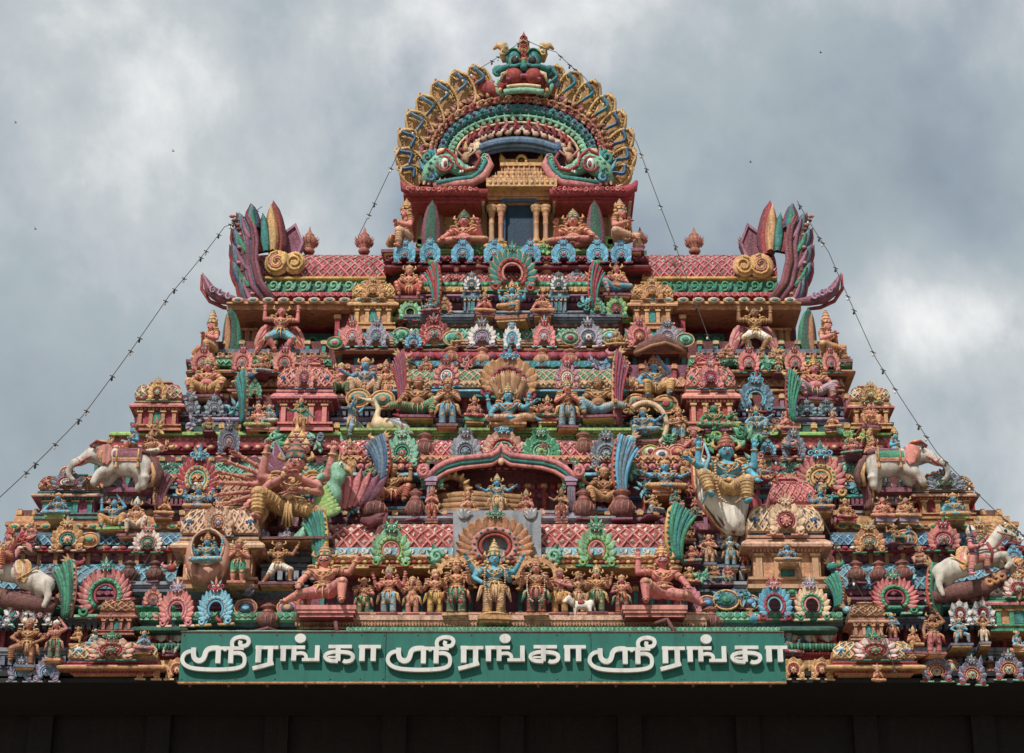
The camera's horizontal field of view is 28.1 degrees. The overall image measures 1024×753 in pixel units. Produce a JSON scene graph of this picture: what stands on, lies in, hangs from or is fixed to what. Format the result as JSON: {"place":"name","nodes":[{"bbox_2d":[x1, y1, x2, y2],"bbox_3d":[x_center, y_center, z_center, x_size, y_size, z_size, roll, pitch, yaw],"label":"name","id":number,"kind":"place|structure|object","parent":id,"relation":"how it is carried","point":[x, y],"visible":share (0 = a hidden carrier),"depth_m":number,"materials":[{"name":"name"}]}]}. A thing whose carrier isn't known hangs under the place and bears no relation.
{"place":"outdoors","nodes":[
{"label":"outdoors","id":0,"kind":"place"},
{"bbox_2d":[0,0,1023,544],"label":"sky","id":1,"kind":"structure","parent":0,"point":[902,139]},
{"label":"ground","id":2,"kind":"structure","parent":0,"visible":0},
{"bbox_2d":[0,32,1023,752],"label":"temple tower","id":3,"kind":"structure","parent":2,"relation":"on","point":[522,152],"depth_m":49.38,"materials":[{"name":"red paint"}]},
{"bbox_2d":[7,618,45,670],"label":"attendant statue","id":4,"kind":"object","parent":3,"relation":"on","point":[28,646],"visible":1,"depth_m":46.00,"materials":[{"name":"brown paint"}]},
{"bbox_2d":[0,541,56,614],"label":"horse statue","id":5,"kind":"object","parent":3,"relation":"on","point":[24,575],"visible":0.97,"depth_m":46.67,"materials":[{"name":"paint"}]},
{"bbox_2d":[0,528,17,568],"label":"rider statue","id":6,"kind":"object","parent":5,"relation":"on","point":[9,543],"visible":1,"depth_m":46.94,"materials":[{"name":"paint"}]},
{"bbox_2d":[42,618,67,664],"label":"attendant statue","id":7,"kind":"object","parent":3,"relation":"on","point":[55,641],"visible":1,"depth_m":45.89,"materials":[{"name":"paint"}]},
{"bbox_2d":[40,492,70,526],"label":"deity statue","id":8,"kind":"object","parent":3,"relation":"on","point":[55,516],"visible":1,"depth_m":48.77,"materials":[{"name":"blue paint"}]},
{"bbox_2d":[96,495,128,534],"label":"deity statue","id":9,"kind":"object","parent":3,"relation":"on","point":[115,518],"visible":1,"depth_m":48.84,"materials":[{"name":"blue paint"}]},
{"bbox_2d":[66,440,163,495],"bbox_3d":[-9.574,2.198,49.564,2.359,1.290,0.741,0,-23,0],"label":"elephant statue","id":10,"kind":"object","parent":3,"relation":"on","point":[135,464],"visible":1,"depth_m":49.35,"materials":[{"name":"paint"}]},
{"bbox_2d":[0,206,262,496],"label":"light string","id":11,"kind":"object","parent":3,"relation":"hanging from","point":[112,376],"visible":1,"depth_m":50.30,"materials":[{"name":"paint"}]},
{"bbox_2d":[116,496,150,541],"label":"deity statue","id":12,"kind":"object","parent":3,"relation":"on","point":[135,521],"visible":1,"depth_m":48.73,"materials":[{"name":"paint"}]},
{"bbox_2d":[133,630,153,655],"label":"attendant statue","id":13,"kind":"object","parent":3,"relation":"on","point":[143,649],"visible":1,"depth_m":45.73,"materials":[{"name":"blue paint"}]},
{"bbox_2d":[153,495,174,520],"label":"attendant statue","id":14,"kind":"object","parent":3,"relation":"on","point":[164,514],"visible":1,"depth_m":49.15,"materials":[{"name":"orange paint"}]},
{"bbox_2d":[182,482,214,512],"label":"deity statue","id":15,"kind":"object","parent":3,"relation":"on","point":[197,499],"visible":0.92,"depth_m":49.08,"materials":[{"name":"blue paint"}]},
{"bbox_2d":[186,309,219,369],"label":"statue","id":16,"kind":"object","parent":3,"relation":"on","point":[210,338],"visible":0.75,"depth_m":53.99,"materials":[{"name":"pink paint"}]},
{"bbox_2d":[184,356,226,403],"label":"guardian statue","id":17,"kind":"object","parent":3,"relation":"on","point":[210,384],"visible":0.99,"depth_m":52.80,"materials":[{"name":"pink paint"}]},
{"bbox_2d":[185,528,233,590],"bbox_3d":[-6.990,4.198,47.208,1.087,1.355,0.704,0,-23,0],"label":"egg alcove","id":18,"kind":"object","parent":3,"relation":"on","point":[202,576],"visible":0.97,"depth_m":46.91,"materials":[{"name":"beige paint"}]},
{"bbox_2d":[188,532,224,563],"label":"deity statue","id":19,"kind":"object","parent":18,"relation":"in","point":[205,550],"visible":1,"depth_m":46.84,"materials":[{"name":"blue paint"}]},
{"bbox_2d":[227,539,249,597],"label":"praying statue","id":20,"kind":"object","parent":3,"relation":"on","point":[238,562],"visible":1,"depth_m":46.94,"materials":[{"name":"pink paint"}]},
{"bbox_2d":[243,403,270,433],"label":"attendant statue","id":21,"kind":"object","parent":3,"relation":"on","point":[257,426],"visible":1,"depth_m":51.58,"materials":[{"name":"paint"}]},
{"bbox_2d":[255,603,279,629],"bbox_3d":[-5.570,5.511,46.832,0.596,0.673,0.597,-17,-29,34],"label":"pot","id":22,"kind":"object","parent":3,"relation":"on","point":[267,618],"visible":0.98,"depth_m":46.63,"materials":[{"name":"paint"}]},
{"bbox_2d":[258,540,299,590],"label":"deity statue","id":23,"kind":"object","parent":3,"relation":"on","point":[278,556],"visible":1,"depth_m":47.39,"materials":[{"name":"brown paint"}]},
{"bbox_2d":[254,303,304,355],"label":"winged statue","id":24,"kind":"object","parent":3,"relation":"on","point":[266,335],"visible":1,"depth_m":54.37,"materials":[{"name":"pink paint"}]},
{"bbox_2d":[211,424,387,550],"bbox_3d":[-5.081,2.533,48.729,4.154,3.095,1.516,-1,-23,1],"label":"giant statue","id":25,"kind":"object","parent":3,"relation":"on","point":[290,481],"visible":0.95,"depth_m":48.75,"materials":[{"name":"paint"}]},
{"bbox_2d":[286,396,314,434],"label":"deity statue","id":26,"kind":"object","parent":3,"relation":"on","point":[300,419],"visible":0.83,"depth_m":51.32,"materials":[{"name":"green paint"}]},
{"bbox_2d":[279,542,361,604],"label":"guardian statue","id":27,"kind":"object","parent":3,"relation":"on","point":[324,575],"visible":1,"depth_m":46.62,"materials":[{"name":"pink paint"}]},
{"bbox_2d":[332,362,349,403],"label":"deity statue","id":28,"kind":"object","parent":3,"relation":"on","point":[340,382],"visible":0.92,"depth_m":52.88,"materials":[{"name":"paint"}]},
{"bbox_2d":[294,452,388,539],"bbox_3d":[-4.037,2.880,48.676,2.239,2.306,0.549,3,-24,-8],"label":"bird statue","id":29,"kind":"object","parent":3,"relation":"on","point":[329,499],"visible":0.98,"depth_m":48.58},
{"bbox_2d":[346,396,366,435],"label":"wrestling statue","id":30,"kind":"object","parent":3,"relation":"on","point":[353,422],"visible":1,"depth_m":51.70,"materials":[{"name":"blue paint"}]},
{"bbox_2d":[338,357,382,403],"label":"deity statue","id":31,"kind":"object","parent":3,"relation":"on","point":[365,376],"visible":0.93,"depth_m":52.94,"materials":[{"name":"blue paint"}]},
{"bbox_2d":[353,577,374,614],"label":"attendant statue","id":32,"kind":"object","parent":3,"relation":"on","point":[364,598],"visible":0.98,"depth_m":46.89,"materials":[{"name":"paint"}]},
{"bbox_2d":[359,492,387,516],"bbox_3d":[-3.336,3.139,49.427,0.714,0.854,0.714,1,-23,-2],"label":"pot","id":33,"kind":"object","parent":3,"relation":"on","point":[376,505],"visible":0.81,"depth_m":49.16,"materials":[{"name":"paint"}]},
{"bbox_2d":[371,359,394,409],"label":"attendant statue","id":34,"kind":"object","parent":3,"relation":"on","point":[386,384],"visible":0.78,"depth_m":52.90,"materials":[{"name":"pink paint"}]},
{"bbox_2d":[359,397,413,433],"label":"bird statue","id":35,"kind":"object","parent":3,"relation":"on","point":[377,421],"visible":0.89,"depth_m":51.59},
{"bbox_2d":[371,564,406,614],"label":"deity statue","id":36,"kind":"object","parent":3,"relation":"on","point":[389,595],"visible":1,"depth_m":46.93,"materials":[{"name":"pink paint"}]},
{"bbox_2d":[380,462,413,511],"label":"guardian statue","id":37,"kind":"object","parent":3,"relation":"on","point":[392,490],"visible":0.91,"depth_m":49.92,"materials":[{"name":"brown paint"}]},
{"bbox_2d":[381,199,427,260],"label":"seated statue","id":38,"kind":"object","parent":3,"relation":"on","point":[403,229],"visible":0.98,"depth_m":56.05,"materials":[{"name":"pink paint"}]},
{"bbox_2d":[394,265,423,304],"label":"deity statue","id":39,"kind":"object","parent":3,"relation":"on","point":[409,288],"visible":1,"depth_m":55.03,"materials":[{"name":"pink paint"}]},
{"bbox_2d":[381,376,439,427],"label":"guardian statue","id":40,"kind":"object","parent":3,"relation":"on","point":[419,403],"visible":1,"depth_m":51.76,"materials":[{"name":"brown paint"}]},
{"bbox_2d":[399,576,426,614],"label":"deity statue","id":41,"kind":"object","parent":3,"relation":"on","point":[412,598],"visible":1,"depth_m":46.90,"materials":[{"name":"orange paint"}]},
{"bbox_2d":[404,488,424,521],"bbox_3d":[-2.333,3.113,49.465,0.525,0.834,0.525,-11,-26,25],"label":"pot","id":42,"kind":"object","parent":3,"relation":"on","point":[415,506],"visible":1,"depth_m":49.28,"materials":[{"name":"paint"}]},
{"bbox_2d":[424,486,438,523],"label":"praying statue","id":43,"kind":"object","parent":3,"relation":"on","point":[431,506],"visible":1,"depth_m":49.26,"materials":[{"name":"pink paint"}]},
{"bbox_2d":[423,569,447,614],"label":"deity statue","id":44,"kind":"object","parent":3,"relation":"on","point":[433,595],"visible":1,"depth_m":46.84,"materials":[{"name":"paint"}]},
{"bbox_2d":[434,376,460,431],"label":"praying statue","id":45,"kind":"object","parent":3,"relation":"on","point":[448,405],"visible":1,"depth_m":51.53,"materials":[{"name":"beige paint"}]},
{"bbox_2d":[430,553,483,617],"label":"deity statue","id":46,"kind":"object","parent":3,"relation":"on","point":[457,592],"visible":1,"depth_m":46.80,"materials":[{"name":"orange paint"}]},
{"bbox_2d":[437,209,488,247],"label":"guardian statue","id":47,"kind":"object","parent":3,"relation":"on","point":[464,220],"visible":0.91,"depth_m":56.27,"materials":[{"name":"pink paint"}]},
{"bbox_2d":[462,395,485,427],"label":"attendant statue","id":48,"kind":"object","parent":3,"relation":"on","point":[474,419],"visible":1,"depth_m":51.57,"materials":[{"name":"paint"}]},
{"bbox_2d":[435,471,524,509],"bbox_3d":[-0.823,2.854,50.012,2.437,1.158,0.283,0,-23,0],"label":"serpent couch","id":49,"kind":"object","parent":3,"relation":"on","point":[450,500],"visible":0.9,"depth_m":49.93,"materials":[{"name":"brown paint"}]},
{"bbox_2d":[177,618,786,687],"bbox_3d":[-0.630,6.014,44.908,13.287,1.589,0.439,0,-23,0],"label":"name board","id":50,"kind":"object","parent":3,"relation":"attached to","point":[499,658],"visible":1,"depth_m":44.71,"materials":[{"name":"paint"}]},
{"bbox_2d":[473,291,495,324],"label":"attendant statue","id":51,"kind":"object","parent":3,"relation":"on","point":[486,312],"visible":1,"depth_m":54.46,"materials":[{"name":"pink paint"}]},
{"bbox_2d":[462,539,524,627],"bbox_3d":[-0.327,4.765,46.984,1.320,2.068,1.251,-8,-24,17],"label":"deity statue","id":52,"kind":"object","parent":3,"relation":"on","point":[492,588],"visible":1,"depth_m":46.63,"materials":[{"name":"blue paint"}]},
{"bbox_2d":[475,474,517,509],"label":"deity statue","id":53,"kind":"object","parent":3,"relation":"on","point":[497,500],"visible":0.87,"depth_m":49.53,"materials":[{"name":"blue paint"}]},
{"bbox_2d":[489,369,527,402],"bbox_3d":[-0.098,0.286,52.053,0.991,0.968,0.315,0,-23,0],"label":"cobra hood","id":54,"kind":"object","parent":3,"relation":"attached to","point":[513,379],"visible":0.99,"depth_m":52.03,"materials":[{"name":"beige paint"}]},
{"bbox_2d":[484,383,541,431],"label":"deity statue","id":55,"kind":"object","parent":3,"relation":"on","point":[515,422],"visible":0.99,"depth_m":51.41,"materials":[{"name":"blue paint"}]},
{"bbox_2d":[495,280,530,330],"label":"deity statue","id":56,"kind":"object","parent":3,"relation":"on","point":[522,321],"visible":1,"depth_m":54.32,"materials":[{"name":"blue paint"}]},
{"bbox_2d":[502,198,536,247],"bbox_3d":[0.201,-4.163,57.773,0.978,1.482,0.870,0,-23,0],"label":"door","id":57,"kind":"structure","parent":3,"relation":"in","point":[518,219],"depth_m":57.55,"materials":[{"name":"paint"}]},
{"bbox_2d":[511,554,558,617],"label":"deity statue","id":58,"kind":"object","parent":3,"relation":"on","point":[537,592],"visible":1,"depth_m":46.84,"materials":[{"name":"orange paint"}]},
{"bbox_2d":[530,292,555,324],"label":"attendant statue","id":59,"kind":"object","parent":3,"relation":"on","point":[546,308],"visible":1,"depth_m":54.44,"materials":[{"name":"pink paint"}]},
{"bbox_2d":[536,395,558,427],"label":"attendant statue","id":60,"kind":"object","parent":3,"relation":"on","point":[549,419],"visible":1,"depth_m":51.57,"materials":[{"name":"paint"}]},
{"bbox_2d":[549,487,568,523],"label":"musician statue","id":61,"kind":"object","parent":3,"relation":"on","point":[561,507],"visible":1,"depth_m":49.26,"materials":[{"name":"beige paint"}]},
{"bbox_2d":[546,567,572,614],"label":"musician statue","id":62,"kind":"object","parent":3,"relation":"on","point":[559,593],"visible":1,"depth_m":46.86,"materials":[{"name":"paint"}]},
{"bbox_2d":[554,378,580,433],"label":"praying statue","id":63,"kind":"object","parent":3,"relation":"on","point":[565,408],"visible":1,"depth_m":51.51,"materials":[{"name":"pink paint"}]},
{"bbox_2d":[546,209,598,248],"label":"guardian statue","id":64,"kind":"object","parent":3,"relation":"on","point":[574,236],"visible":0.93,"depth_m":56.31,"materials":[{"name":"pink paint"}]},
{"bbox_2d":[570,570,590,611],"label":"attendant statue","id":65,"kind":"object","parent":3,"relation":"on","point":[578,594],"visible":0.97,"depth_m":47.18,"materials":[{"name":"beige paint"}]},
{"bbox_2d":[572,488,594,521],"bbox_3d":[1.726,3.113,49.465,0.567,0.834,0.567,4,-24,-9],"label":"pot","id":66,"kind":"object","parent":3,"relation":"on","point":[583,505],"visible":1,"depth_m":49.27,"materials":[{"name":"paint"}]},
{"bbox_2d":[579,564,613,614],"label":"deity statue","id":67,"kind":"object","parent":3,"relation":"on","point":[596,593],"visible":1,"depth_m":46.96,"materials":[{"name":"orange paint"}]},
{"bbox_2d":[579,466,615,513],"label":"guardian statue","id":68,"kind":"object","parent":3,"relation":"on","point":[603,493],"visible":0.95,"depth_m":49.92,"materials":[{"name":"brown paint"}]},
{"bbox_2d":[576,377,632,427],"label":"guardian statue","id":69,"kind":"object","parent":3,"relation":"on","point":[598,403],"visible":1,"depth_m":51.76,"materials":[{"name":"brown paint"}]},
{"bbox_2d":[602,263,632,302],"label":"deity statue","id":70,"kind":"object","parent":3,"relation":"on","point":[619,282],"visible":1,"depth_m":55.06,"materials":[{"name":"pink paint"}]},
{"bbox_2d":[597,198,643,255],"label":"winged statue","id":71,"kind":"object","parent":3,"relation":"on","point":[621,226],"visible":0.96,"depth_m":56.08,"materials":[{"name":"pink paint"}]},
{"bbox_2d":[610,574,632,614],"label":"attendant statue","id":72,"kind":"object","parent":3,"relation":"on","point":[620,597],"visible":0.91,"depth_m":46.91,"materials":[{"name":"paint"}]},
{"bbox_2d":[608,487,635,524],"bbox_3d":[2.655,3.113,49.452,0.693,0.877,0.693,-1,-23,3],"label":"pot","id":73,"kind":"object","parent":3,"relation":"on","point":[622,508],"visible":1,"depth_m":49.22,"materials":[{"name":"paint"}]},
{"bbox_2d":[630,406,665,444],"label":"deity statue","id":74,"kind":"object","parent":3,"relation":"on","point":[642,427],"visible":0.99,"depth_m":51.22,"materials":[{"name":"blue paint"}]},
{"bbox_2d":[630,399,669,445],"bbox_3d":[3.454,1.206,51.317,0.999,1.358,0.138,0,-23,0],"label":"arched bow","id":75,"kind":"object","parent":3,"relation":"attached to","point":[659,408],"visible":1,"depth_m":51.44,"materials":[{"name":"beige paint"}]},
{"bbox_2d":[633,355,676,413],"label":"deity statue","id":76,"kind":"object","parent":3,"relation":"on","point":[651,383],"visible":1,"depth_m":52.38,"materials":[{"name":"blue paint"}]},
{"bbox_2d":[525,39,787,480],"bbox_3d":[3.918,-3.378,54.329,7.778,15.288,1.556,-17,-28,34],"label":"light string","id":77,"kind":"object","parent":3,"relation":"attached to","point":[708,336],"visible":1,"depth_m":54.77,"materials":[{"name":"paint"}]},
{"bbox_2d":[633,334,685,356],"bbox_3d":[3.782,-0.767,52.665,1.351,0.589,0.702,0,-23,0],"label":"rock canopy","id":78,"kind":"object","parent":3,"relation":"on","point":[660,343],"visible":1,"depth_m":52.47,"materials":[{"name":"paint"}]},
{"bbox_2d":[640,459,690,508],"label":"musician statue","id":79,"kind":"object","parent":3,"relation":"on","point":[663,487],"visible":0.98,"depth_m":49.74,"materials":[{"name":"blue paint"}]},
{"bbox_2d":[634,543,706,606],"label":"guardian statue","id":80,"kind":"object","parent":3,"relation":"on","point":[660,587],"visible":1,"depth_m":46.63,"materials":[{"name":"pink paint"}]},
{"bbox_2d":[669,405,688,448],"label":"deity statue","id":81,"kind":"object","parent":3,"relation":"on","point":[679,420],"visible":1,"depth_m":51.34,"materials":[{"name":"beige paint"}]},
{"bbox_2d":[698,534,717,569],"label":"deity statue","id":82,"kind":"object","parent":3,"relation":"on","point":[708,551],"visible":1,"depth_m":48.08,"materials":[{"name":"paint"}]},
{"bbox_2d":[697,403,741,442],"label":"deity statue","id":83,"kind":"object","parent":3,"relation":"on","point":[713,417],"visible":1,"depth_m":51.20,"materials":[{"name":"green paint"}]},
{"bbox_2d":[691,458,761,537],"bbox_3d":[5.109,2.886,48.765,1.679,1.999,0.915,0,-23,0],"label":"mount statue","id":84,"kind":"object","parent":3,"relation":"on","point":[730,516],"visible":0.62,"depth_m":48.31,"materials":[{"name":"white paint"}]},
{"bbox_2d":[681,432,762,503],"bbox_3d":[4.942,2.134,48.392,1.944,1.997,0.999,2,-23,-4],"label":"giant statue","id":85,"kind":"object","parent":84,"relation":"on","point":[726,469],"visible":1,"depth_m":48.40,"materials":[{"name":"blue paint"}]},
{"bbox_2d":[721,534,739,574],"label":"deity statue","id":86,"kind":"object","parent":3,"relation":"on","point":[729,552],"visible":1,"depth_m":48.01,"materials":[{"name":"blue paint"}]},
{"bbox_2d":[729,304,778,355],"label":"winged statue","id":87,"kind":"object","parent":3,"relation":"on","point":[740,336],"visible":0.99,"depth_m":54.37,"materials":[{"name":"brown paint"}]},
{"bbox_2d":[745,405,772,442],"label":"deity statue","id":88,"kind":"object","parent":3,"relation":"on","point":[755,411],"visible":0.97,"depth_m":51.47,"materials":[{"name":"blue paint"}]},
{"bbox_2d":[774,542,802,569],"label":"deity statue","id":89,"kind":"object","parent":3,"relation":"on","point":[786,561],"visible":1,"depth_m":47.29,"materials":[{"name":"blue paint"}]},
{"bbox_2d":[797,356,839,405],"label":"guardian statue","id":90,"kind":"object","parent":3,"relation":"on","point":[811,385],"visible":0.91,"depth_m":52.76,"materials":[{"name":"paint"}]},
{"bbox_2d":[807,486,835,523],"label":"deity statue","id":91,"kind":"object","parent":3,"relation":"on","point":[825,510],"visible":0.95,"depth_m":49.08,"materials":[{"name":"blue paint"}]},
{"bbox_2d":[818,309,852,369],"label":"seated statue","id":92,"kind":"object","parent":3,"relation":"on","point":[826,337],"visible":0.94,"depth_m":53.93,"materials":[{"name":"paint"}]},
{"bbox_2d":[835,498,857,525],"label":"attendant statue","id":93,"kind":"object","parent":3,"relation":"on","point":[846,518],"visible":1,"depth_m":49.05,"materials":[{"name":"orange paint"}]},
{"bbox_2d":[846,560,866,586],"bbox_3d":[8.047,4.591,47.870,0.488,0.592,0.488,5,-24,-11],"label":"pot","id":94,"kind":"object","parent":3,"relation":"on","point":[858,572],"visible":0.96,"depth_m":47.72,"materials":[{"name":"paint"}]},
{"bbox_2d":[856,402,881,437],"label":"attendant statue","id":95,"kind":"object","parent":3,"relation":"on","point":[870,416],"visible":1,"depth_m":51.36,"materials":[{"name":"pink paint"}]},
{"bbox_2d":[870,496,896,530],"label":"deity statue","id":96,"kind":"object","parent":3,"relation":"on","point":[883,519],"visible":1,"depth_m":48.95,"materials":[{"name":"pink paint"}]},
{"bbox_2d":[853,440,950,495],"bbox_3d":[9.408,2.198,49.564,2.349,1.290,0.741,0,-23,0],"label":"elephant statue","id":97,"kind":"object","parent":3,"relation":"on","point":[881,464],"visible":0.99,"depth_m":49.34,"materials":[{"name":"paint"}]},
{"bbox_2d":[894,496,921,529],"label":"deity statue","id":98,"kind":"object","parent":3,"relation":"on","point":[904,516],"visible":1,"depth_m":48.92,"materials":[{"name":"beige paint"}]},
{"bbox_2d":[797,201,1023,540],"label":"light string","id":99,"kind":"object","parent":3,"relation":"hanging from","point":[895,389],"visible":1,"depth_m":51.08,"materials":[{"name":"paint"}]},
{"bbox_2d":[904,625,926,661],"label":"attendant statue","id":100,"kind":"object","parent":3,"relation":"on","point":[914,638],"visible":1,"depth_m":45.84,"materials":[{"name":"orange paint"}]},
{"bbox_2d":[917,609,946,664],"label":"attendant statue","id":101,"kind":"object","parent":3,"relation":"on","point":[933,635],"visible":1,"depth_m":45.92,"materials":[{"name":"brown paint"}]},
{"bbox_2d":[940,492,971,529],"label":"deity statue","id":102,"kind":"object","parent":3,"relation":"on","point":[956,518],"visible":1,"depth_m":48.76,"materials":[{"name":"blue paint"}]},
{"bbox_2d":[945,618,973,658],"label":"deity statue","id":103,"kind":"object","parent":3,"relation":"on","point":[956,650],"visible":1,"depth_m":46.11,"materials":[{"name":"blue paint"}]},
{"bbox_2d":[932,520,1021,605],"bbox_3d":[10.676,4.269,47.084,2.203,1.984,0.623,0,-23,0],"label":"horse statue","id":104,"kind":"object","parent":3,"relation":"on","point":[947,572],"visible":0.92,"depth_m":46.81,"materials":[{"name":"paint"}]},
{"bbox_2d":[965,524,993,574],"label":"rider statue","id":105,"kind":"object","parent":104,"relation":"on","point":[974,557],"visible":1,"depth_m":46.77,"materials":[{"name":"paint"}]},
{"bbox_2d":[975,614,990,657],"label":"deity statue","id":106,"kind":"object","parent":3,"relation":"on","point":[982,648],"visible":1,"depth_m":46.16,"materials":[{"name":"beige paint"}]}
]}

